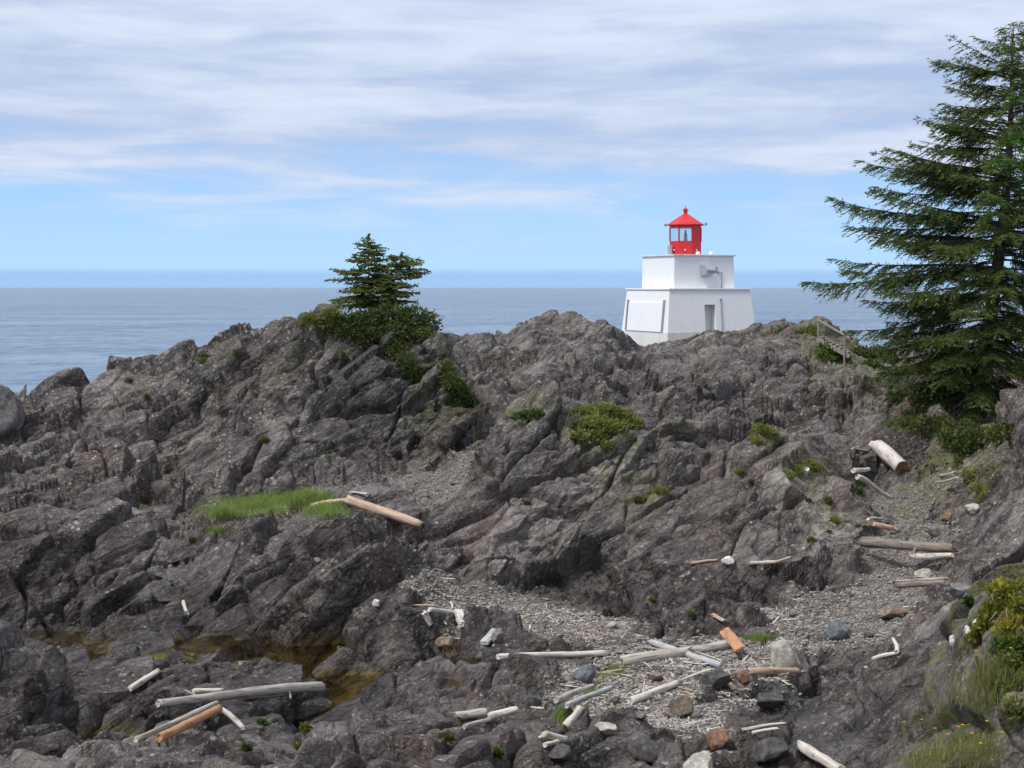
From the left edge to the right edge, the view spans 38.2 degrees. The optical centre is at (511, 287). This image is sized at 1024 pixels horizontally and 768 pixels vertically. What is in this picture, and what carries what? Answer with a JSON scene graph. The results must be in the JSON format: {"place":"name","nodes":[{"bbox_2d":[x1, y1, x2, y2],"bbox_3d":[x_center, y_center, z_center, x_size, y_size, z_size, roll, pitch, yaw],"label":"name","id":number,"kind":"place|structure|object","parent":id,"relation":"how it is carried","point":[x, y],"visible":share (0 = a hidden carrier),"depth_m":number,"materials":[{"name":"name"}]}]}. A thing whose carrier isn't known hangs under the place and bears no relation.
{"place":"outdoors","nodes":[
{"label":"outdoors","id":0,"kind":"place"},
{"bbox_2d":[0,303,1023,767],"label":"rock shore","id":1,"kind":"structure","parent":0,"point":[104,569],"depth_m":51.72,"materials":[{"name":"stone"}]},
{"bbox_2d":[0,385,25,440],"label":"boulder","id":2,"kind":"object","parent":1,"relation":"on","point":[12,416],"visible":0.98,"depth_m":67.31,"materials":[{"name":"stone"}]},
{"bbox_2d":[128,668,159,692],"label":"driftwood log","id":3,"kind":"object","parent":1,"relation":"on","point":[141,681],"visible":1,"depth_m":39.22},
{"bbox_2d":[134,701,218,742],"bbox_3d":[-6.721,8.724,29.796,0.139,0.132,3.781,0,-5,13],"label":"driftwood log","id":4,"kind":"object","parent":1,"relation":"on","point":[178,720],"visible":0.95,"depth_m":29.62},
{"bbox_2d":[154,705,222,742],"bbox_3d":[-6.087,8.248,28.035,0.183,0.185,3.138,0,-7,9],"label":"driftwood log","id":5,"kind":"object","parent":1,"relation":"on","point":[191,722],"visible":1,"depth_m":27.73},
{"bbox_2d":[192,688,223,694],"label":"driftwood log","id":6,"kind":"object","parent":1,"relation":"on","point":[196,691],"visible":0.88,"depth_m":37.17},
{"bbox_2d":[196,524,232,534],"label":"grass","id":7,"kind":"structure","parent":1,"relation":"on","point":[214,528],"depth_m":54.32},
{"bbox_2d":[218,704,244,729],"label":"driftwood log","id":8,"kind":"object","parent":1,"relation":"on","point":[233,718],"visible":0.82,"depth_m":32.91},
{"bbox_2d":[155,682,324,707],"bbox_3d":[-6.426,9.846,35.843,0.578,0.391,7.026,0,-11,25],"label":"driftwood log","id":9,"kind":"object","parent":1,"relation":"on","point":[283,688],"visible":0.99,"depth_m":35.65,"materials":[{"name":"wood"}]},
{"bbox_2d":[239,740,252,751],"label":"crevice plant","id":10,"kind":"object","parent":1,"relation":"on","point":[246,746],"visible":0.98,"depth_m":25.72,"materials":[{"name":"green plant"}]},
{"bbox_2d":[241,694,291,699],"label":"driftwood log","id":11,"kind":"object","parent":1,"relation":"on","point":[272,696],"visible":0.46,"depth_m":37.28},
{"bbox_2d":[191,486,361,521],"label":"grass","id":12,"kind":"structure","parent":1,"relation":"on","point":[256,503],"depth_m":56.10,"materials":[{"name":"plant"}]},
{"bbox_2d":[299,721,312,733],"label":"crevice plant","id":13,"kind":"object","parent":1,"relation":"on","point":[303,726],"visible":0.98,"depth_m":30.44,"materials":[{"name":"green plant"}]},
{"bbox_2d":[293,305,354,340],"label":"evergreen shrub","id":14,"kind":"object","parent":1,"relation":"on","point":[313,321],"visible":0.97,"depth_m":70.48,"materials":[{"name":"green plant"}]},
{"bbox_2d":[310,498,345,505],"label":"driftwood log","id":15,"kind":"object","parent":1,"relation":"on","point":[332,502],"visible":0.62,"depth_m":54.16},
{"bbox_2d":[324,233,406,311],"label":"spruce tree","id":16,"kind":"object","parent":1,"relation":"on","point":[363,289],"visible":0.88,"depth_m":72.08,"materials":[{"name":"green plant"}]},
{"bbox_2d":[324,300,443,350],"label":"evergreen shrub","id":17,"kind":"object","parent":1,"relation":"on","point":[360,323],"visible":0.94,"depth_m":69.64,"materials":[{"name":"green plant"}]},
{"bbox_2d":[344,495,423,527],"bbox_3d":[-4.564,7.990,52.642,3.272,0.386,0.368,15,6,23],"label":"driftwood log","id":18,"kind":"object","parent":1,"relation":"on","point":[387,513],"visible":0.99,"depth_m":52.49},
{"bbox_2d":[373,251,430,315],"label":"spruce tree","id":19,"kind":"object","parent":1,"relation":"on","point":[399,271],"visible":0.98,"depth_m":71.67,"materials":[{"name":"green plant"}]},
{"bbox_2d":[385,339,423,384],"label":"evergreen shrub","id":20,"kind":"object","parent":1,"relation":"on","point":[416,375],"visible":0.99,"depth_m":67.56,"materials":[{"name":"green plant"}]},
{"bbox_2d":[421,610,432,625],"bbox_3d":[-2.559,9.891,44.237,0.196,0.474,0.316,-33,13,-21],"label":"driftwood plank","id":21,"kind":"object","parent":1,"relation":"on","point":[426,617],"visible":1,"depth_m":44.11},
{"bbox_2d":[427,607,453,612],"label":"driftwood log","id":22,"kind":"object","parent":1,"relation":"on","point":[431,609],"visible":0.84,"depth_m":44.58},
{"bbox_2d":[435,636,457,650],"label":"boulder","id":23,"kind":"object","parent":1,"relation":"on","point":[444,643],"visible":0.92,"depth_m":44.13,"materials":[{"name":"beige stone"}]},
{"bbox_2d":[437,730,456,744],"bbox_3d":[-1.379,9.456,30.809,0.426,0.462,0.475,0,0,-32],"label":"crevice plant","id":24,"kind":"object","parent":1,"relation":"on","point":[449,737],"visible":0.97,"depth_m":30.75,"materials":[{"name":"green plant"}]},
{"bbox_2d":[434,357,478,408],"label":"evergreen shrub","id":25,"kind":"object","parent":1,"relation":"on","point":[459,382],"visible":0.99,"depth_m":66.84,"materials":[{"name":"green plant"}]},
{"bbox_2d":[454,609,464,626],"bbox_3d":[-1.543,9.868,44.194,0.262,0.198,2.138,0,-2,-6],"label":"driftwood plank","id":26,"kind":"object","parent":1,"relation":"on","point":[459,614],"visible":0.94,"depth_m":44.07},
{"bbox_2d":[453,708,487,719],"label":"driftwood log","id":27,"kind":"object","parent":1,"relation":"on","point":[472,713],"visible":1,"depth_m":33.21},
{"bbox_2d":[463,718,492,729],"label":"driftwood log","id":28,"kind":"object","parent":1,"relation":"on","point":[474,723],"visible":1,"depth_m":32.28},
{"bbox_2d":[466,385,498,411],"bbox_3d":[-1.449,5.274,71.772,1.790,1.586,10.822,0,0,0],"label":"bare shrub","id":29,"kind":"object","parent":1,"relation":"on","point":[483,397],"visible":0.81,"depth_m":68.27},
{"bbox_2d":[480,628,494,644],"bbox_3d":[-0.628,10.044,42.548,0.286,0.126,1.066,0,9,19],"label":"driftwood plank","id":30,"kind":"object","parent":1,"relation":"on","point":[486,639],"visible":0.82,"depth_m":42.26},
{"bbox_2d":[491,628,503,643],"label":"stone","id":31,"kind":"object","parent":1,"relation":"on","point":[497,635],"visible":1,"depth_m":42.23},
{"bbox_2d":[491,744,505,759],"bbox_3d":[-0.278,8.978,28.317,0.305,0.487,0.282,0,0,-24],"label":"crevice plant","id":32,"kind":"object","parent":1,"relation":"on","point":[496,751],"visible":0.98,"depth_m":28.29,"materials":[{"name":"green plant"}]},
{"bbox_2d":[486,706,518,719],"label":"driftwood log","id":33,"kind":"object","parent":1,"relation":"on","point":[493,715],"visible":0.98,"depth_m":33.25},
{"bbox_2d":[510,404,544,421],"bbox_3d":[0.622,4.951,57.327,1.445,0.879,0.834,0,0,17],"label":"shrub","id":34,"kind":"object","parent":1,"relation":"on","point":[532,412],"visible":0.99,"depth_m":57.16,"materials":[{"name":"green plant"}]},
{"bbox_2d":[521,693,541,709],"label":"boulder","id":35,"kind":"object","parent":1,"relation":"on","point":[529,700],"visible":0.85,"depth_m":36.60,"materials":[{"name":"stone"}]},
{"bbox_2d":[496,650,608,659],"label":"driftwood log","id":36,"kind":"object","parent":1,"relation":"on","point":[569,654],"visible":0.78,"depth_m":41.70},
{"bbox_2d":[538,730,568,742],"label":"driftwood log","id":37,"kind":"object","parent":1,"relation":"on","point":[548,735],"visible":1,"depth_m":29.22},
{"bbox_2d":[547,743,572,762],"bbox_3d":[0.922,9.174,29.085,0.556,0.403,0.438,0,0,0],"label":"boulder","id":38,"kind":"object","parent":1,"relation":"on","point":[561,753],"visible":0.99,"depth_m":28.95,"materials":[{"name":"stone"}]},
{"bbox_2d":[543,736,567,747],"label":"driftwood log","id":39,"kind":"object","parent":38,"relation":"on","point":[550,743],"visible":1,"depth_m":29.03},
{"bbox_2d":[546,698,581,725],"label":"grass","id":40,"kind":"structure","parent":1,"relation":"on","point":[559,713],"depth_m":33.61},
{"bbox_2d":[562,705,583,729],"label":"driftwood log","id":41,"kind":"object","parent":1,"relation":"on","point":[569,721],"visible":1,"depth_m":33.33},
{"bbox_2d":[553,683,594,702],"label":"driftwood log","id":42,"kind":"object","parent":1,"relation":"on","point":[567,695],"visible":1,"depth_m":34.06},
{"bbox_2d":[561,406,592,428],"bbox_3d":[2.634,5.161,58.119,1.288,0.869,2.057,0,0,29],"label":"bare shrub","id":43,"kind":"object","parent":1,"relation":"on","point":[572,425],"visible":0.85,"depth_m":57.78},
{"bbox_2d":[202,449,961,742],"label":"gravel","id":44,"kind":"structure","parent":1,"relation":"on","point":[612,680],"depth_m":45.03,"materials":[{"name":"gravel"}]},
{"bbox_2d":[571,664,595,683],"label":"boulder","id":45,"kind":"object","parent":1,"relation":"on","point":[585,673],"visible":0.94,"depth_m":38.83,"materials":[{"name":"grey stone"}]},
{"bbox_2d":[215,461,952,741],"bbox_3d":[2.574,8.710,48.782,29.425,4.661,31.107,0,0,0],"label":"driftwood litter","id":46,"kind":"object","parent":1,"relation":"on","point":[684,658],"visible":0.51,"depth_m":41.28,"materials":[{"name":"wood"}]},
{"bbox_2d":[564,685,613,708],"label":"driftwood log","id":47,"kind":"object","parent":1,"relation":"on","point":[578,700],"visible":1,"depth_m":34.47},
{"bbox_2d":[595,722,616,735],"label":"boulder","id":48,"kind":"object","parent":1,"relation":"on","point":[607,729],"visible":0.98,"depth_m":30.85,"materials":[{"name":"stone"}]},
{"bbox_2d":[569,401,644,454],"bbox_3d":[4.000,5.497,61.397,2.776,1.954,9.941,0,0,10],"label":"shrub","id":49,"kind":"object","parent":1,"relation":"on","point":[608,425],"visible":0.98,"depth_m":57.74,"materials":[{"name":"green plant"}]},
{"bbox_2d":[605,696,619,704],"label":"boulder","id":50,"kind":"object","parent":1,"relation":"on","point":[614,700],"visible":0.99,"depth_m":37.24,"materials":[{"name":"grey stone"}]},
{"bbox_2d":[595,662,639,679],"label":"grass","id":51,"kind":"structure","parent":1,"relation":"on","point":[614,668],"depth_m":40.15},
{"bbox_2d":[632,495,647,503],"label":"crevice plant","id":52,"kind":"object","parent":1,"relation":"on","point":[638,498],"visible":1,"depth_m":55.17,"materials":[{"name":"green plant"}]},
{"bbox_2d":[634,711,646,719],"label":"stone","id":53,"kind":"object","parent":1,"relation":"on","point":[641,715],"visible":1,"depth_m":33.66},
{"bbox_2d":[627,737,666,762],"bbox_3d":[2.796,9.409,30.182,0.895,0.474,0.538,0,0,0],"label":"boulder","id":54,"kind":"object","parent":1,"relation":"on","point":[646,749],"visible":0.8,"depth_m":30.00,"materials":[{"name":"stone"}]},
{"bbox_2d":[627,679,680,704],"bbox_3d":[3.640,10.226,37.686,1.843,0.404,0.235,-6,4,-40],"label":"driftwood log","id":55,"kind":"object","parent":1,"relation":"on","point":[644,695],"visible":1,"depth_m":37.50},
{"bbox_2d":[647,671,662,680],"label":"boulder","id":56,"kind":"object","parent":1,"relation":"on","point":[656,676],"visible":1,"depth_m":39.00,"materials":[{"name":"beige stone"}]},
{"bbox_2d":[648,485,669,494],"bbox_3d":[5.554,7.666,55.593,0.742,0.566,0.692,0,0,-27],"label":"crevice plant","id":57,"kind":"object","parent":1,"relation":"on","point":[661,491],"visible":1,"depth_m":55.48,"materials":[{"name":"green plant"}]},
{"bbox_2d":[669,694,693,716],"bbox_3d":[4.083,10.106,35.709,0.604,0.595,0.455,0,0,25],"label":"boulder","id":58,"kind":"object","parent":1,"relation":"on","point":[680,705],"visible":1,"depth_m":35.56,"materials":[{"name":"beige stone"}]},
{"bbox_2d":[619,637,744,665],"bbox_3d":[4.823,10.308,41.731,4.204,0.479,0.401,0,0,-28],"label":"driftwood log","id":59,"kind":"object","parent":1,"relation":"on","point":[648,656],"visible":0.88,"depth_m":41.47,"materials":[{"name":"wood"}]},
{"bbox_2d":[719,627,744,651],"bbox_3d":[6.295,10.072,42.309,0.359,0.116,2.108,-29,3,-3],"label":"driftwood plank","id":60,"kind":"object","parent":59,"relation":"on","point":[732,639],"visible":1,"depth_m":42.18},
{"bbox_2d":[648,639,724,668],"bbox_3d":[4.894,10.346,41.819,0.209,0.209,3.782,0,-2,-26],"label":"driftwood log","id":61,"kind":"object","parent":1,"relation":"on","point":[691,655],"visible":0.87,"depth_m":41.29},
{"bbox_2d":[622,205,753,345],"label":"lighthouse","id":62,"kind":"object","parent":1,"relation":"on","point":[687,290],"visible":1,"depth_m":122.30,"materials":[{"name":"paint"}]},
{"bbox_2d":[704,305,715,330],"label":"doorway","id":63,"kind":"structure","parent":62,"relation":"in","point":[710,311],"depth_m":122.14,"materials":[{"name":"grey paint"}]},
{"bbox_2d":[675,718,712,727],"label":"driftwood log","id":64,"kind":"object","parent":1,"relation":"on","point":[699,721],"visible":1,"depth_m":35.09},
{"bbox_2d":[680,668,712,681],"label":"driftwood log","id":65,"kind":"object","parent":1,"relation":"on","point":[692,675],"visible":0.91,"depth_m":38.72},
{"bbox_2d":[683,750,712,767],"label":"boulder","id":66,"kind":"object","parent":1,"relation":"on","point":[702,759],"visible":1,"depth_m":23.07,"materials":[{"name":"stone"}]},
{"bbox_2d":[699,668,733,690],"bbox_3d":[5.282,10.109,38.184,0.640,0.587,0.774,0,0,-41],"label":"boulder","id":67,"kind":"object","parent":1,"relation":"on","point":[718,678],"visible":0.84,"depth_m":37.98,"materials":[{"name":"stone"}]},
{"bbox_2d":[706,728,729,750],"bbox_3d":[4.625,10.159,33.149,0.453,0.547,0.498,0,0,-14],"label":"boulder","id":68,"kind":"object","parent":1,"relation":"on","point":[719,739],"visible":0.94,"depth_m":33.00,"materials":[{"name":"orange stone"}]},
{"bbox_2d":[721,556,733,563],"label":"stone","id":69,"kind":"object","parent":1,"relation":"on","point":[727,560],"visible":1,"depth_m":51.55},
{"bbox_2d":[736,671,748,683],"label":"stone","id":70,"kind":"object","parent":1,"relation":"on","point":[742,677],"visible":1,"depth_m":38.54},
{"bbox_2d":[739,630,781,644],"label":"grass","id":71,"kind":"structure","parent":1,"relation":"on","point":[763,636],"depth_m":43.27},
{"bbox_2d":[750,560,775,564],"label":"driftwood log","id":72,"kind":"object","parent":1,"relation":"on","point":[762,562],"visible":1,"depth_m":51.42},
{"bbox_2d":[746,420,780,446],"bbox_3d":[9.903,5.830,58.881,1.542,1.137,1.165,0,0,-28],"label":"shrub","id":73,"kind":"object","parent":1,"relation":"on","point":[767,429],"visible":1,"depth_m":58.79,"materials":[{"name":"green plant"}]},
{"bbox_2d":[742,722,785,731],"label":"driftwood log","id":74,"kind":"object","parent":1,"relation":"on","point":[758,726],"visible":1,"depth_m":33.86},
{"bbox_2d":[752,727,778,734],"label":"driftwood log","id":75,"kind":"object","parent":1,"relation":"on","point":[754,732],"visible":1,"depth_m":33.44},
{"bbox_2d":[752,737,789,761],"bbox_3d":[5.561,9.886,31.637,0.779,0.516,0.619,0,0,0],"label":"boulder","id":76,"kind":"object","parent":1,"relation":"on","point":[770,749],"visible":1,"depth_m":31.50,"materials":[{"name":"stone"}]},
{"bbox_2d":[756,692,786,708],"bbox_3d":[6.037,9.727,34.728,0.704,0.405,0.515,0,0,-35],"label":"boulder","id":77,"kind":"object","parent":1,"relation":"on","point":[767,700],"visible":1,"depth_m":34.59,"materials":[{"name":"stone"}]},
{"bbox_2d":[744,667,800,675],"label":"driftwood log","id":78,"kind":"object","parent":1,"relation":"on","point":[765,671],"visible":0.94,"depth_m":39.24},
{"bbox_2d":[771,639,800,669],"bbox_3d":[7.555,10.138,40.700,0.798,0.995,0.624,0,0,0],"label":"boulder","id":79,"kind":"object","parent":1,"relation":"on","point":[783,654],"visible":0.79,"depth_m":40.50,"materials":[{"name":"stone"}]},
{"bbox_2d":[782,455,826,479],"bbox_3d":[11.182,7.019,57.659,1.133,1.012,2.972,0,0,38],"label":"shrub","id":80,"kind":"object","parent":1,"relation":"on","point":[792,475],"visible":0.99,"depth_m":57.65,"materials":[{"name":"green plant"}]},
{"bbox_2d":[796,324,822,335],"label":"shrub","id":81,"kind":"object","parent":1,"relation":"on","point":[809,328],"visible":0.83,"depth_m":101.92,"materials":[{"name":"green plant"}]},
{"bbox_2d":[797,740,845,767],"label":"driftwood log","id":82,"kind":"object","parent":1,"relation":"on","point":[813,753],"visible":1,"depth_m":31.48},
{"bbox_2d":[815,337,841,363],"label":"leafy shrub","id":83,"kind":"object","parent":1,"relation":"on","point":[830,358],"visible":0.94,"depth_m":92.48,"materials":[{"name":"green plant"}]},
{"bbox_2d":[816,319,849,365],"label":"wooden steps","id":84,"kind":"structure","parent":1,"relation":"on","point":[843,351],"depth_m":92.74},
{"bbox_2d":[827,621,851,640],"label":"boulder","id":85,"kind":"object","parent":1,"relation":"on","point":[837,631],"visible":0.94,"depth_m":44.11,"materials":[{"name":"grey stone"}]},
{"bbox_2d":[851,467,870,472],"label":"driftwood log","id":86,"kind":"object","parent":1,"relation":"on","point":[856,470],"visible":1,"depth_m":56.54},
{"bbox_2d":[855,474,893,499],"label":"driftwood log","id":87,"kind":"object","parent":1,"relation":"on","point":[864,479],"visible":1,"depth_m":57.23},
{"bbox_2d":[850,344,901,368],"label":"leafy shrub","id":88,"kind":"object","parent":1,"relation":"on","point":[875,363],"visible":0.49,"depth_m":95.69,"materials":[{"name":"green plant"}]},
{"bbox_2d":[871,522,898,531],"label":"driftwood log","id":89,"kind":"object","parent":1,"relation":"on","point":[882,526],"visible":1,"depth_m":55.45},
{"bbox_2d":[871,651,899,660],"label":"driftwood log","id":90,"kind":"object","parent":1,"relation":"on","point":[880,656],"visible":1,"depth_m":34.62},
{"bbox_2d":[868,440,908,473],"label":"driftwood log","id":91,"kind":"object","parent":1,"relation":"on","point":[893,459],"visible":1,"depth_m":63.89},
{"bbox_2d":[877,604,906,618],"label":"boulder","id":92,"kind":"object","parent":1,"relation":"on","point":[893,611],"visible":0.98,"depth_m":44.98,"materials":[{"name":"beige stone"}]},
{"bbox_2d":[859,537,955,554],"bbox_3d":[13.503,8.890,50.806,0.596,0.466,4.593,0,-6,-28],"label":"driftwood log","id":93,"kind":"object","parent":1,"relation":"on","point":[895,544],"visible":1,"depth_m":50.70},
{"bbox_2d":[797,21,1023,434],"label":"spruce tree","id":94,"kind":"object","parent":1,"relation":"on","point":[951,309],"visible":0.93,"depth_m":67.45,"materials":[{"name":"green plant"}]},
{"bbox_2d":[893,580,948,587],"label":"driftwood log","id":95,"kind":"object","parent":1,"relation":"on","point":[917,584],"visible":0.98,"depth_m":45.09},
{"bbox_2d":[895,577,947,581],"bbox_3d":[13.594,9.696,49.103,0.226,0.082,2.317,0,-12,-30],"label":"driftwood plank","id":96,"kind":"object","parent":1,"relation":"on","point":[923,579],"visible":1,"depth_m":48.98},
{"bbox_2d":[914,568,930,578],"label":"boulder","id":97,"kind":"object","parent":1,"relation":"on","point":[923,573],"visible":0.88,"depth_m":49.76,"materials":[{"name":"stone"}]},
{"bbox_2d":[909,553,954,559],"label":"driftwood log","id":98,"kind":"object","parent":1,"relation":"on","point":[924,556],"visible":1,"depth_m":49.35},
{"bbox_2d":[925,524,946,537],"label":"boulder","id":99,"kind":"object","parent":1,"relation":"on","point":[933,531],"visible":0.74,"depth_m":53.48,"materials":[{"name":"grey stone"}]},
{"bbox_2d":[941,509,952,521],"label":"boulder","id":100,"kind":"object","parent":1,"relation":"on","point":[945,516],"visible":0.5,"depth_m":55.88,"materials":[{"name":"orange stone"}]},
{"bbox_2d":[900,406,1015,456],"bbox_3d":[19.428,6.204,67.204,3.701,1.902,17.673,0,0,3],"label":"leafy shrub","id":101,"kind":"object","parent":1,"relation":"on","point":[970,431],"visible":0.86,"depth_m":61.17,"materials":[{"name":"green plant"}]},
{"bbox_2d":[948,582,970,596],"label":"boulder","id":102,"kind":"object","parent":1,"relation":"on","point":[957,589],"visible":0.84,"depth_m":21.30,"materials":[{"name":"grey stone"}]},
{"bbox_2d":[961,594,974,616],"bbox_3d":[6.545,4.561,21.145,0.263,0.451,0.268,0,0,0],"label":"crevice plant","id":103,"kind":"object","parent":1,"relation":"on","point":[966,601],"visible":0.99,"depth_m":21.11,"materials":[{"name":"green plant"}]},
{"bbox_2d":[949,456,987,501],"bbox_3d":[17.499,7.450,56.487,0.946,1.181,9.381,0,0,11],"label":"shrub","id":104,"kind":"object","parent":1,"relation":"on","point":[972,486],"visible":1,"depth_m":56.71,"materials":[{"name":"green plant"}]},
{"bbox_2d":[964,503,979,514],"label":"boulder","id":105,"kind":"object","parent":1,"relation":"on","point":[972,508],"visible":1,"depth_m":51.85,"materials":[{"name":"stone"}]},
{"bbox_2d":[936,649,1023,711],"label":"grass","id":106,"kind":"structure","parent":1,"relation":"on","point":[981,683],"depth_m":18.84,"materials":[{"name":"plant"}]},
{"bbox_2d":[965,573,1023,643],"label":"leafy shrub","id":107,"kind":"object","parent":1,"relation":"on","point":[987,615],"visible":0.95,"depth_m":19.84,"materials":[{"name":"green plant"}]},
{"bbox_2d":[980,94,1023,241],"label":"spruce tree","id":108,"kind":"object","parent":1,"relation":"on","point":[1014,136],"visible":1,"depth_m":14.25,"materials":[{"name":"green plant"}]},
{"bbox_2d":[985,625,1023,724],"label":"leafy shrub","id":109,"kind":"object","parent":1,"relation":"on","point":[1009,703],"visible":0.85,"depth_m":18.76,"materials":[{"name":"green plant"}]},
{"bbox_2d":[987,629,1023,668],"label":"leafy shrub","id":110,"kind":"object","parent":1,"relation":"on","point":[1007,642],"visible":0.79,"depth_m":19.09,"materials":[{"name":"green plant"}]},
{"bbox_2d":[0,288,1023,395],"bbox_3d":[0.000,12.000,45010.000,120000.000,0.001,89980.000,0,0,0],"label":"sea","id":111,"kind":"structure","parent":0,"point":[45,333],"depth_m":709.94,"materials":[{"name":"liquid"}]},
{"bbox_2d":[0,0,1023,287],"label":"sky","id":112,"kind":"structure","parent":0,"point":[144,143],"materials":[{"name":"blue"}]},
{"bbox_2d":[878,725,1023,767],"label":"grass","id":113,"kind":"structure","parent":0,"point":[990,750],"depth_m":17.75,"materials":[{"name":"plant"}]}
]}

